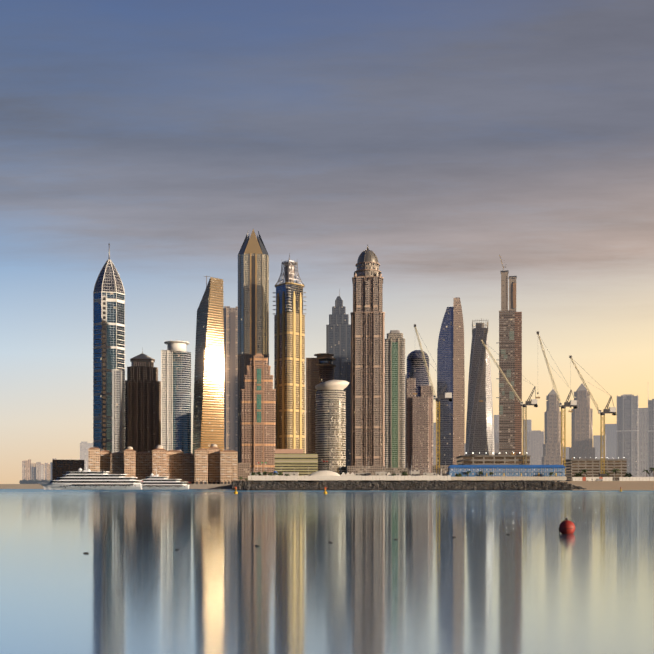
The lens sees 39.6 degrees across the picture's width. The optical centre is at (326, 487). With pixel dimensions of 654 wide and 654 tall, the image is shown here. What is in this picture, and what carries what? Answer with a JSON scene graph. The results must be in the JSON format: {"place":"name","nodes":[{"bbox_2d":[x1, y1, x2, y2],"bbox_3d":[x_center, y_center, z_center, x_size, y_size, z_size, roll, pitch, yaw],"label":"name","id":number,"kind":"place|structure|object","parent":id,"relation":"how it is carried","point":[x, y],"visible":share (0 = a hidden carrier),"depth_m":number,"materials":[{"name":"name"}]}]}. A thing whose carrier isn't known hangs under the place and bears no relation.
{"place":"outdoors","nodes":[
{"label":"outdoors","id":0,"kind":"place"},
{"bbox_2d":[22,461,24,479],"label":"block","id":1,"kind":"structure","parent":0,"point":[23,469],"depth_m":2555.46,"materials":[{"name":"concrete"}]},
{"bbox_2d":[31,463,32,479],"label":"block","id":2,"kind":"structure","parent":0,"point":[31,471],"depth_m":2912.48,"materials":[{"name":"concrete"}]},
{"bbox_2d":[33,463,35,480],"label":"block","id":3,"kind":"structure","parent":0,"point":[34,471],"depth_m":2552.59,"materials":[{"name":"grey concrete"}]},
{"bbox_2d":[36,462,40,480],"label":"block","id":4,"kind":"structure","parent":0,"point":[38,470],"depth_m":2633.44,"materials":[{"name":"beige concrete"}]},
{"bbox_2d":[45,463,47,478],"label":"block","id":5,"kind":"structure","parent":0,"point":[46,470],"depth_m":2735.84,"materials":[{"name":"beige concrete"}]},
{"bbox_2d":[47,464,49,480],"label":"block","id":6,"kind":"structure","parent":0,"point":[48,471],"depth_m":2531.20,"materials":[{"name":"concrete"}]},
{"bbox_2d":[50,462,51,479],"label":"block","id":7,"kind":"structure","parent":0,"point":[50,470],"depth_m":2860.29,"materials":[{"name":"grey concrete"}]},
{"bbox_2d":[0,489,653,653],"bbox_3d":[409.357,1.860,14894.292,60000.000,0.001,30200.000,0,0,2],"label":"water","id":8,"kind":"structure","parent":0,"point":[133,581],"depth_m":19.87,"materials":[{"name":"blue liquid"}]},
{"bbox_2d":[37,467,142,489],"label":"yacht","id":9,"kind":"object","parent":8,"relation":"on","point":[86,479],"visible":0.98,"depth_m":821.32,"materials":[{"name":"white metal"}]},
{"bbox_2d":[139,470,189,488],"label":"yacht","id":10,"kind":"object","parent":8,"relation":"on","point":[154,482],"visible":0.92,"depth_m":900.89,"materials":[{"name":"white"}]},
{"bbox_2d":[83,534,509,553],"bbox_3d":[0.203,1.850,30.579,17.381,0.060,0.330,0,0,-36],"label":"float line","id":11,"kind":"object","parent":8,"relation":"on","point":[259,545],"visible":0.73,"depth_m":30.50,"materials":[{"name":"grey"}]},
{"bbox_2d":[231,480,585,489],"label":"breakwater rocks","id":12,"kind":"object","parent":8,"relation":"on","point":[415,485],"visible":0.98,"depth_m":603.49,"materials":[{"name":"grey stone"}]},
{"bbox_2d":[559,517,574,533],"bbox_3d":[9.632,1.572,36.515,0.669,0.761,0.638,-5,3,2],"label":"red buoy","id":13,"kind":"object","parent":8,"relation":"on","point":[566,526],"visible":0.85,"depth_m":36.30,"materials":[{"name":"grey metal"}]},
{"bbox_2d":[0,480,653,489],"bbox_3d":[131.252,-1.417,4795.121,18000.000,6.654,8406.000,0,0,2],"label":"ground","id":14,"kind":"structure","parent":0,"point":[617,485],"depth_m":642.60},
{"bbox_2d":[24,460,27,479],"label":"block","id":15,"kind":"structure","parent":14,"relation":"on","point":[26,469],"depth_m":2621.73,"materials":[{"name":"beige concrete"}]},
{"bbox_2d":[28,459,30,479],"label":"block","id":16,"kind":"structure","parent":14,"relation":"on","point":[29,469],"depth_m":2641.39,"materials":[{"name":"beige concrete"}]},
{"bbox_2d":[19,479,49,483],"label":"tree belt","id":17,"kind":"object","parent":14,"relation":"on","point":[28,481],"visible":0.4,"depth_m":2286.82,"materials":[{"name":"green plant"}]},
{"bbox_2d":[41,464,43,479],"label":"block","id":18,"kind":"structure","parent":14,"relation":"on","point":[42,471],"depth_m":2933.72,"materials":[{"name":"concrete"}]},
{"bbox_2d":[52,460,83,479],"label":"low-rise building","id":19,"kind":"structure","parent":14,"relation":"on","point":[60,468],"depth_m":1496.19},
{"bbox_2d":[80,442,92,469],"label":"tower","id":20,"kind":"structure","parent":14,"relation":"on","point":[85,447],"depth_m":2604.26,"materials":[{"name":"grey concrete"}]},
{"bbox_2d":[88,447,100,471],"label":"waterfront block","id":21,"kind":"structure","parent":14,"relation":"on","point":[93,459],"depth_m":1256.74,"materials":[{"name":"stone"}]},
{"bbox_2d":[100,450,111,473],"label":"waterfront block","id":22,"kind":"structure","parent":14,"relation":"on","point":[105,460],"depth_m":1268.41,"materials":[{"name":"stone"}]},
{"bbox_2d":[93,244,124,453],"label":"skyscraper","id":23,"kind":"structure","parent":14,"relation":"on","point":[108,324],"depth_m":1438.19,"materials":[{"name":"blue glass"}]},
{"bbox_2d":[110,452,123,473],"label":"waterfront block","id":24,"kind":"structure","parent":14,"relation":"on","point":[117,463],"depth_m":1255.74,"materials":[{"name":"stone"}]},
{"bbox_2d":[112,369,124,453],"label":"skyscraper","id":25,"kind":"structure","parent":14,"relation":"on","point":[118,410],"depth_m":1377.55,"materials":[{"name":"grey concrete"}]},
{"bbox_2d":[124,446,135,476],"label":"waterfront block","id":26,"kind":"structure","parent":14,"relation":"on","point":[129,461],"depth_m":1246.26,"materials":[{"name":"stone"}]},
{"bbox_2d":[125,347,160,452],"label":"skyscraper","id":27,"kind":"structure","parent":14,"relation":"on","point":[142,408],"depth_m":1486.39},
{"bbox_2d":[136,449,151,479],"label":"waterfront block","id":28,"kind":"structure","parent":14,"relation":"on","point":[143,465],"depth_m":1260.59,"materials":[{"name":"stone"}]},
{"bbox_2d":[152,445,166,476],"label":"waterfront block","id":29,"kind":"structure","parent":14,"relation":"on","point":[159,458],"depth_m":1241.95,"materials":[{"name":"stone"}]},
{"bbox_2d":[167,449,183,481],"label":"waterfront block","id":30,"kind":"structure","parent":14,"relation":"on","point":[174,464],"depth_m":1262.38,"materials":[{"name":"stone"}]},
{"bbox_2d":[161,340,190,453],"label":"skyscraper","id":31,"kind":"structure","parent":14,"relation":"on","point":[175,395],"depth_m":1445.50,"materials":[{"name":"clear glass"}]},
{"bbox_2d":[182,453,194,483],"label":"waterfront block","id":32,"kind":"structure","parent":14,"relation":"on","point":[188,467],"depth_m":1252.74,"materials":[{"name":"stone"}]},
{"bbox_2d":[194,448,207,483],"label":"waterfront block","id":33,"kind":"structure","parent":14,"relation":"on","point":[201,466],"depth_m":1243.16,"materials":[{"name":"stone"}]},
{"bbox_2d":[193,276,223,453],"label":"skyscraper","id":34,"kind":"structure","parent":14,"relation":"on","point":[208,417],"depth_m":1323.39,"materials":[{"name":"brown metal"}]},
{"bbox_2d":[207,444,220,483],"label":"waterfront block","id":35,"kind":"structure","parent":14,"relation":"on","point":[213,463],"depth_m":1257.77,"materials":[{"name":"stone"}]},
{"bbox_2d":[220,449,237,483],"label":"waterfront block","id":36,"kind":"structure","parent":14,"relation":"on","point":[228,466],"depth_m":1245.01,"materials":[{"name":"stone"}]},
{"bbox_2d":[223,306,237,451],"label":"skyscraper","id":37,"kind":"structure","parent":14,"relation":"on","point":[230,319],"depth_m":1984.85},
{"bbox_2d":[238,463,249,479],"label":"building","id":38,"kind":"structure","parent":14,"relation":"on","point":[244,470],"depth_m":1329.02,"materials":[{"name":"beige concrete"}]},
{"bbox_2d":[237,229,268,462],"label":"skyscraper","id":39,"kind":"structure","parent":14,"relation":"on","point":[253,297],"depth_m":1597.68,"materials":[{"name":"brown"}]},
{"bbox_2d":[240,354,275,475],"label":"skyscraper","id":40,"kind":"structure","parent":14,"relation":"on","point":[258,417],"depth_m":1443.11,"materials":[{"name":"stone"}]},
{"bbox_2d":[273,253,305,452],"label":"skyscraper","id":41,"kind":"structure","parent":14,"relation":"on","point":[289,351],"depth_m":1487.55,"materials":[{"name":"gold glass"}]},
{"bbox_2d":[275,449,317,475],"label":"low-rise building","id":42,"kind":"structure","parent":14,"relation":"on","point":[294,460],"depth_m":1031.42,"materials":[{"name":"beige concrete"}]},
{"bbox_2d":[306,353,335,453],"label":"skyscraper","id":43,"kind":"structure","parent":14,"relation":"on","point":[320,368],"depth_m":1505.68,"materials":[{"name":"brown"}]},
{"bbox_2d":[309,470,339,479],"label":"domed pavilion","id":44,"kind":"structure","parent":14,"relation":"on","point":[324,473],"depth_m":647.75,"materials":[{"name":"white fabric"}]},
{"bbox_2d":[315,380,348,474],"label":"tower","id":45,"kind":"structure","parent":14,"relation":"on","point":[330,424],"depth_m":1333.42,"materials":[{"name":"beige concrete"}]},
{"bbox_2d":[326,289,350,472],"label":"skyscraper","id":46,"kind":"structure","parent":14,"relation":"on","point":[338,336],"depth_m":1929.74,"materials":[{"name":"silver concrete"}]},
{"bbox_2d":[250,470,445,479],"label":"crest cabins","id":47,"kind":"object","parent":14,"relation":"on","point":[412,473],"visible":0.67,"depth_m":632.13,"materials":[{"name":"white paint"}]},
{"bbox_2d":[257,456,446,475],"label":"masts","id":48,"kind":"object","parent":14,"relation":"on","point":[366,467],"visible":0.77,"depth_m":629.44,"materials":[{"name":"grey"}]},
{"bbox_2d":[347,466,385,476],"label":"podium","id":49,"kind":"object","parent":14,"relation":"on","point":[372,470],"visible":0.36,"depth_m":1323.77,"materials":[{"name":"beige concrete"}]},
{"bbox_2d":[351,245,384,465],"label":"skyscraper","id":50,"kind":"structure","parent":14,"relation":"on","point":[367,381],"depth_m":1471.10,"materials":[{"name":"stone"}]},
{"bbox_2d":[385,330,404,467],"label":"skyscraper","id":51,"kind":"structure","parent":14,"relation":"on","point":[395,399],"depth_m":1629.85,"materials":[{"name":"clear glass"}]},
{"bbox_2d":[386,468,407,475],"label":"podium","id":52,"kind":"object","parent":14,"relation":"on","point":[397,470],"visible":0.21,"depth_m":1322.66,"materials":[{"name":"beige concrete"}]},
{"bbox_2d":[405,374,406,467],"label":"skyscraper","id":53,"kind":"structure","parent":14,"relation":"on","point":[405,419],"depth_m":2592.74,"materials":[{"name":"brown concrete"}]},
{"bbox_2d":[406,350,432,477],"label":"skyscraper","id":54,"kind":"structure","parent":14,"relation":"on","point":[419,425],"depth_m":1469.95,"materials":[{"name":"clear glass"}]},
{"bbox_2d":[413,324,451,475],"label":"crane","id":55,"kind":"object","parent":14,"relation":"on","point":[447,396],"visible":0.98,"depth_m":637.56,"materials":[{"name":"yellow metal"}]},
{"bbox_2d":[433,423,435,464],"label":"distant building","id":56,"kind":"structure","parent":14,"relation":"on","point":[434,443],"depth_m":2885.16,"materials":[{"name":"grey concrete"}]},
{"bbox_2d":[432,465,448,475],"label":"building","id":57,"kind":"structure","parent":14,"relation":"on","point":[434,469],"depth_m":1321.02,"materials":[{"name":"beige concrete"}]},
{"bbox_2d":[238,468,653,480],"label":"palm trees","id":58,"kind":"object","parent":14,"relation":"on","point":[467,472],"visible":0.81,"depth_m":627.49,"materials":[{"name":"green plant"}]},
{"bbox_2d":[437,297,464,464],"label":"skyscraper","id":59,"kind":"structure","parent":14,"relation":"on","point":[450,360],"depth_m":1707.08,"materials":[{"name":"blue glass"}]},
{"bbox_2d":[248,475,653,480],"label":"site hoarding","id":60,"kind":"object","parent":14,"relation":"on","point":[344,477],"visible":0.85,"depth_m":615.50,"materials":[{"name":"brown"}]},
{"bbox_2d":[285,470,631,479],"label":"shrub clumps","id":61,"kind":"object","parent":14,"relation":"on","point":[576,475],"visible":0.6,"depth_m":683.47,"materials":[{"name":"green plant"}]},
{"bbox_2d":[466,318,493,454],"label":"skyscraper","id":62,"kind":"structure","parent":14,"relation":"on","point":[479,430],"depth_m":1776.89,"materials":[{"name":"concrete"}]},
{"bbox_2d":[379,478,602,480],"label":"site vehicles","id":63,"kind":"object","parent":14,"relation":"on","point":[586,479],"visible":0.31,"depth_m":661.81,"materials":[{"name":"white paint"}]},
{"bbox_2d":[456,453,530,481],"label":"unfinished building","id":64,"kind":"structure","parent":14,"relation":"on","point":[506,459],"depth_m":696.58,"materials":[{"name":"beige concrete"}]},
{"bbox_2d":[494,415,498,442],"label":"distant building","id":65,"kind":"structure","parent":14,"relation":"on","point":[496,429],"depth_m":2879.27,"materials":[{"name":"grey concrete"}]},
{"bbox_2d":[494,443,498,454],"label":"distant building","id":66,"kind":"structure","parent":14,"relation":"on","point":[496,447],"depth_m":2478.78,"materials":[{"name":"grey concrete"}]},
{"bbox_2d":[447,465,565,480],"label":"blue site offices","id":67,"kind":"structure","parent":14,"relation":"on","point":[501,471],"depth_m":630.56,"materials":[{"name":"blue metal"}]},
{"bbox_2d":[479,338,537,464],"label":"crane","id":68,"kind":"object","parent":14,"relation":"on","point":[532,402],"visible":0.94,"depth_m":694.79,"materials":[{"name":"yellow metal"}]},
{"bbox_2d":[496,255,521,454],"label":"skyscraper","id":69,"kind":"structure","parent":14,"relation":"on","point":[509,405],"depth_m":1726.39,"materials":[{"name":"concrete"}]},
{"bbox_2d":[524,420,531,454],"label":"distant building","id":70,"kind":"structure","parent":14,"relation":"on","point":[529,425],"depth_m":3070.55,"materials":[{"name":"grey concrete"}]},
{"bbox_2d":[527,430,543,464],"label":"distant building","id":71,"kind":"structure","parent":14,"relation":"on","point":[535,440],"depth_m":2961.57,"materials":[{"name":"grey concrete"}]},
{"bbox_2d":[542,389,563,464],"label":"skyscraper","id":72,"kind":"structure","parent":14,"relation":"on","point":[552,438],"depth_m":2271.29,"materials":[{"name":"grey"}]},
{"bbox_2d":[536,331,576,475],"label":"crane","id":73,"kind":"object","parent":14,"relation":"on","point":[572,403],"visible":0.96,"depth_m":665.33,"materials":[{"name":"yellow metal"}]},
{"bbox_2d":[562,447,569,458],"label":"distant building","id":74,"kind":"structure","parent":14,"relation":"on","point":[567,452],"depth_m":2969.08,"materials":[{"name":"grey concrete"}]},
{"bbox_2d":[569,384,594,459],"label":"skyscraper","id":75,"kind":"structure","parent":14,"relation":"on","point":[582,447],"depth_m":2267.58,"materials":[{"name":"grey"}]},
{"bbox_2d":[568,356,615,475],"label":"crane","id":76,"kind":"object","parent":14,"relation":"on","point":[610,410],"visible":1,"depth_m":683.24,"materials":[{"name":"yellow metal"}]},
{"bbox_2d":[563,458,626,480],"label":"unfinished building","id":77,"kind":"structure","parent":14,"relation":"on","point":[578,465],"depth_m":1021.99,"materials":[{"name":"beige concrete"}]},
{"bbox_2d":[593,435,605,458],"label":"distant building","id":78,"kind":"structure","parent":14,"relation":"on","point":[596,441],"depth_m":3060.99,"materials":[{"name":"grey concrete"}]},
{"bbox_2d":[605,424,616,458],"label":"distant building","id":79,"kind":"structure","parent":14,"relation":"on","point":[611,439],"depth_m":3255.20,"materials":[{"name":"grey concrete"}]},
{"bbox_2d":[616,394,638,476],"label":"pale tower","id":80,"kind":"structure","parent":14,"relation":"on","point":[627,427],"depth_m":2455.11,"materials":[{"name":"grey concrete"}]},
{"bbox_2d":[638,408,647,480],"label":"pale tower","id":81,"kind":"structure","parent":14,"relation":"on","point":[642,439],"depth_m":2662.93,"materials":[{"name":"grey concrete"}]},
{"bbox_2d":[648,399,653,480],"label":"pale tower","id":82,"kind":"structure","parent":14,"relation":"on","point":[650,433],"depth_m":2463.21,"materials":[{"name":"grey concrete"}]},
{"bbox_2d":[0,0,653,483],"label":"sky","id":83,"kind":"structure","parent":0,"point":[445,139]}
]}

